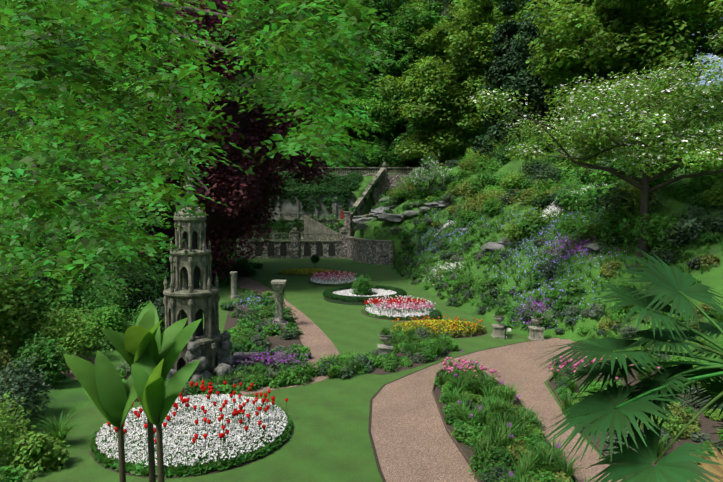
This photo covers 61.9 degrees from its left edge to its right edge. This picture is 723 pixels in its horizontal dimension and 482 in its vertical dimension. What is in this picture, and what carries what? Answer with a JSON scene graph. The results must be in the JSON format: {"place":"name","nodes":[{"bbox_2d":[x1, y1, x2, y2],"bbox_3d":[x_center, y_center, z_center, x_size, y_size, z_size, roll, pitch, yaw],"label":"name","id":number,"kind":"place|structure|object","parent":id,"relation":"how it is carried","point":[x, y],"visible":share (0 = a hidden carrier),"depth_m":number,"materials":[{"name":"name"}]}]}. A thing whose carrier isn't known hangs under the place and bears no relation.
{"place":"outdoors","nodes":[
{"label":"outdoors","id":0,"kind":"place"},
{"bbox_2d":[58,275,339,395],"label":"gravel path","id":1,"kind":"structure","parent":0,"point":[316,340],"depth_m":30.75,"materials":[{"name":"brown gravel"}]},
{"bbox_2d":[270,288,578,335],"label":"urn plants and pillar ivy","id":2,"kind":"object","parent":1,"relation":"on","point":[385,332],"visible":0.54,"depth_m":31.41,"materials":[{"name":"green plant"}]},
{"bbox_2d":[0,86,722,479],"bbox_3d":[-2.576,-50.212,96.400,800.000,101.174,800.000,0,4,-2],"label":"grassy hillside","id":3,"kind":"structure","parent":0,"point":[70,396],"depth_m":35.84,"materials":[{"name":"green plant"}]},
{"bbox_2d":[63,301,200,481],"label":"banana plants","id":4,"kind":"object","parent":3,"relation":"on","point":[147,350],"visible":1,"depth_m":8.66,"materials":[{"name":"green plant"}]},
{"bbox_2d":[0,0,337,282],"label":"copper beech trees","id":5,"kind":"object","parent":3,"relation":"on","point":[269,190],"visible":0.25,"depth_m":46.12,"materials":[{"name":"purple plant"}]},
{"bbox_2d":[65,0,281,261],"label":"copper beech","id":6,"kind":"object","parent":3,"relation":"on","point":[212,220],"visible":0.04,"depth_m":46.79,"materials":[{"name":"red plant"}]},
{"bbox_2d":[0,163,383,481],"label":"shrubs","id":7,"kind":"object","parent":3,"relation":"on","point":[54,339],"visible":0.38,"depth_m":25.75,"materials":[{"name":"green plant"}]},
{"bbox_2d":[0,0,419,305],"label":"overhanging tree","id":8,"kind":"object","parent":3,"relation":"on","point":[61,46],"visible":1,"depth_m":6.01,"materials":[{"name":"green plant"}]},
{"bbox_2d":[1,0,544,156],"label":"trees","id":9,"kind":"object","parent":3,"relation":"on","point":[383,117],"visible":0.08,"depth_m":92.55,"materials":[{"name":"green plant"}]},
{"bbox_2d":[16,259,622,481],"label":"lawn","id":10,"kind":"structure","parent":3,"relation":"on","point":[329,440],"depth_m":21.00,"materials":[{"name":"green plant"}]},
{"bbox_2d":[163,149,249,394],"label":"stone tower","id":11,"kind":"structure","parent":10,"relation":"on","point":[189,297],"depth_m":23.62,"materials":[{"name":"stone"}]},
{"bbox_2d":[164,331,234,383],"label":"rocks","id":12,"kind":"object","parent":11,"relation":"attached to","point":[225,358],"visible":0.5,"depth_m":23.25,"materials":[{"name":"grey stone"}]},
{"bbox_2d":[224,292,308,372],"bbox_3d":[-6.267,4.725,35.731,4.010,0.001,22.967,-1,4,-12],"label":"soil bed","id":13,"kind":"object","parent":10,"relation":"on","point":[231,322],"depth_m":31.85,"materials":[{"name":"brown soil"}]},
{"bbox_2d":[230,271,287,364],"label":"stone columns","id":14,"kind":"structure","parent":13,"relation":"on","point":[277,285],"depth_m":33.85,"materials":[{"name":"grey stone"}]},
{"bbox_2d":[89,273,487,477],"bbox_3d":[-1.035,4.548,38.314,15.474,0.001,45.279,0,4,-2],"label":"edging","id":15,"kind":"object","parent":10,"relation":"on","point":[243,463],"depth_m":17.04,"materials":[{"name":"green plant"}]},
{"bbox_2d":[90,268,485,477],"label":"flower beds","id":16,"kind":"object","parent":15,"relation":"on","point":[203,433],"visible":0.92,"depth_m":18.15,"materials":[{"name":"white plant"}]},
{"bbox_2d":[311,255,440,319],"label":"clipped box","id":17,"kind":"object","parent":15,"relation":"on","point":[345,302],"visible":0.17,"depth_m":41.22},
{"bbox_2d":[367,336,455,374],"bbox_3d":[2.629,5.209,28.806,3.760,0.001,8.649,1,4,10],"label":"soil bed","id":18,"kind":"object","parent":10,"relation":"on","point":[379,371],"depth_m":25.96,"materials":[{"name":"brown soil"}]},
{"bbox_2d":[377,333,392,356],"bbox_3d":[1.053,4.759,26.928,0.688,1.193,0.688,0,4,-2],"label":"stone urn","id":19,"kind":"object","parent":18,"relation":"on","point":[384,346],"visible":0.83,"depth_m":26.67,"materials":[{"name":"stone"}]},
{"bbox_2d":[491,314,506,337],"bbox_3d":[7.205,4.461,31.547,0.688,1.143,0.688,0,4,-2],"label":"stone urn","id":20,"kind":"object","parent":10,"relation":"on","point":[498,331],"visible":0.94,"depth_m":31.30,"materials":[{"name":"stone"}]},
{"bbox_2d":[528,316,544,340],"bbox_3d":[9.015,4.496,31.046,0.688,1.143,0.688,0,4,-2],"label":"stone urn","id":21,"kind":"object","parent":10,"relation":"on","point":[535,332],"visible":0.85,"depth_m":30.80,"materials":[{"name":"stone"}]},
{"bbox_2d":[550,356,722,480],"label":"border soil","id":22,"kind":"structure","parent":10,"relation":"on","point":[705,424],"depth_m":19.20,"materials":[{"name":"brown soil"}]},
{"bbox_2d":[236,162,437,264],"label":"terrace walls","id":23,"kind":"structure","parent":3,"relation":"on","point":[319,238],"depth_m":75.51,"materials":[{"name":"stone"}]},
{"bbox_2d":[251,135,497,238],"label":"ivy and terrace shrubs","id":24,"kind":"object","parent":23,"relation":"attached to","point":[349,181],"visible":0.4,"depth_m":82.84,"materials":[{"name":"green plant"}]},
{"bbox_2d":[0,0,692,147],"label":"understorey foliage","id":25,"kind":"object","parent":3,"relation":"on","point":[486,122],"depth_m":115.47,"materials":[{"name":"green plant"}]},
{"bbox_2d":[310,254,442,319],"bbox_3d":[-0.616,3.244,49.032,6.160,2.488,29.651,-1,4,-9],"label":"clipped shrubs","id":26,"kind":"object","parent":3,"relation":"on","point":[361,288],"visible":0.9,"depth_m":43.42,"materials":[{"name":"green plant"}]},
{"bbox_2d":[399,264,510,338],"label":"bollard lamps and labels","id":27,"kind":"object","parent":3,"relation":"on","point":[505,327],"visible":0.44,"depth_m":30.98,"materials":[{"name":"black"}]},
{"bbox_2d":[351,180,605,261],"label":"rocks","id":28,"kind":"object","parent":3,"relation":"on","point":[378,213],"visible":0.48,"depth_m":67.39,"materials":[{"name":"stone"}]},
{"bbox_2d":[432,357,626,481],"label":"timber bed edging","id":29,"kind":"object","parent":3,"relation":"on","point":[596,447],"visible":0.29,"depth_m":18.95,"materials":[{"name":"brown wood"}]},
{"bbox_2d":[354,131,722,338],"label":"bank planting","id":30,"kind":"object","parent":3,"relation":"on","point":[625,199],"visible":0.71,"depth_m":40.73,"materials":[{"name":"green plant"}]},
{"bbox_2d":[364,0,722,170],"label":"slope trees","id":31,"kind":"object","parent":3,"relation":"on","point":[600,39],"visible":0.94,"depth_m":68.22,"materials":[{"name":"green plant"}]},
{"bbox_2d":[365,285,722,481],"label":"border planting","id":32,"kind":"object","parent":3,"relation":"on","point":[498,441],"visible":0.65,"depth_m":19.34,"materials":[{"name":"green plant"}]},
{"bbox_2d":[409,26,722,257],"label":"blossom trees","id":33,"kind":"object","parent":3,"relation":"on","point":[599,135],"visible":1,"depth_m":31.45,"materials":[{"name":"green plant"}]},
{"bbox_2d":[532,248,722,481],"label":"fan palm","id":34,"kind":"object","parent":3,"relation":"on","point":[672,466],"visible":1,"depth_m":6.28,"materials":[{"name":"green plant"}]},
{"bbox_2d":[371,338,621,481],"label":"gravel path","id":35,"kind":"structure","parent":0,"point":[413,441],"depth_m":19.83,"materials":[{"name":"beige gravel"}]},
{"bbox_2d":[368,337,556,481],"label":"path edging","id":36,"kind":"object","parent":35,"relation":"on","point":[373,445],"visible":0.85,"depth_m":20.00,"materials":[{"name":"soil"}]},
{"bbox_2d":[434,370,573,481],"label":"bed soil","id":37,"kind":"structure","parent":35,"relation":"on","point":[438,393],"depth_m":19.20,"materials":[{"name":"brown soil"}]},
{"bbox_2d":[686,18,722,85],"label":"sky","id":38,"kind":"structure","parent":0,"point":[708,56],"materials":[{"name":"white"}]}
]}

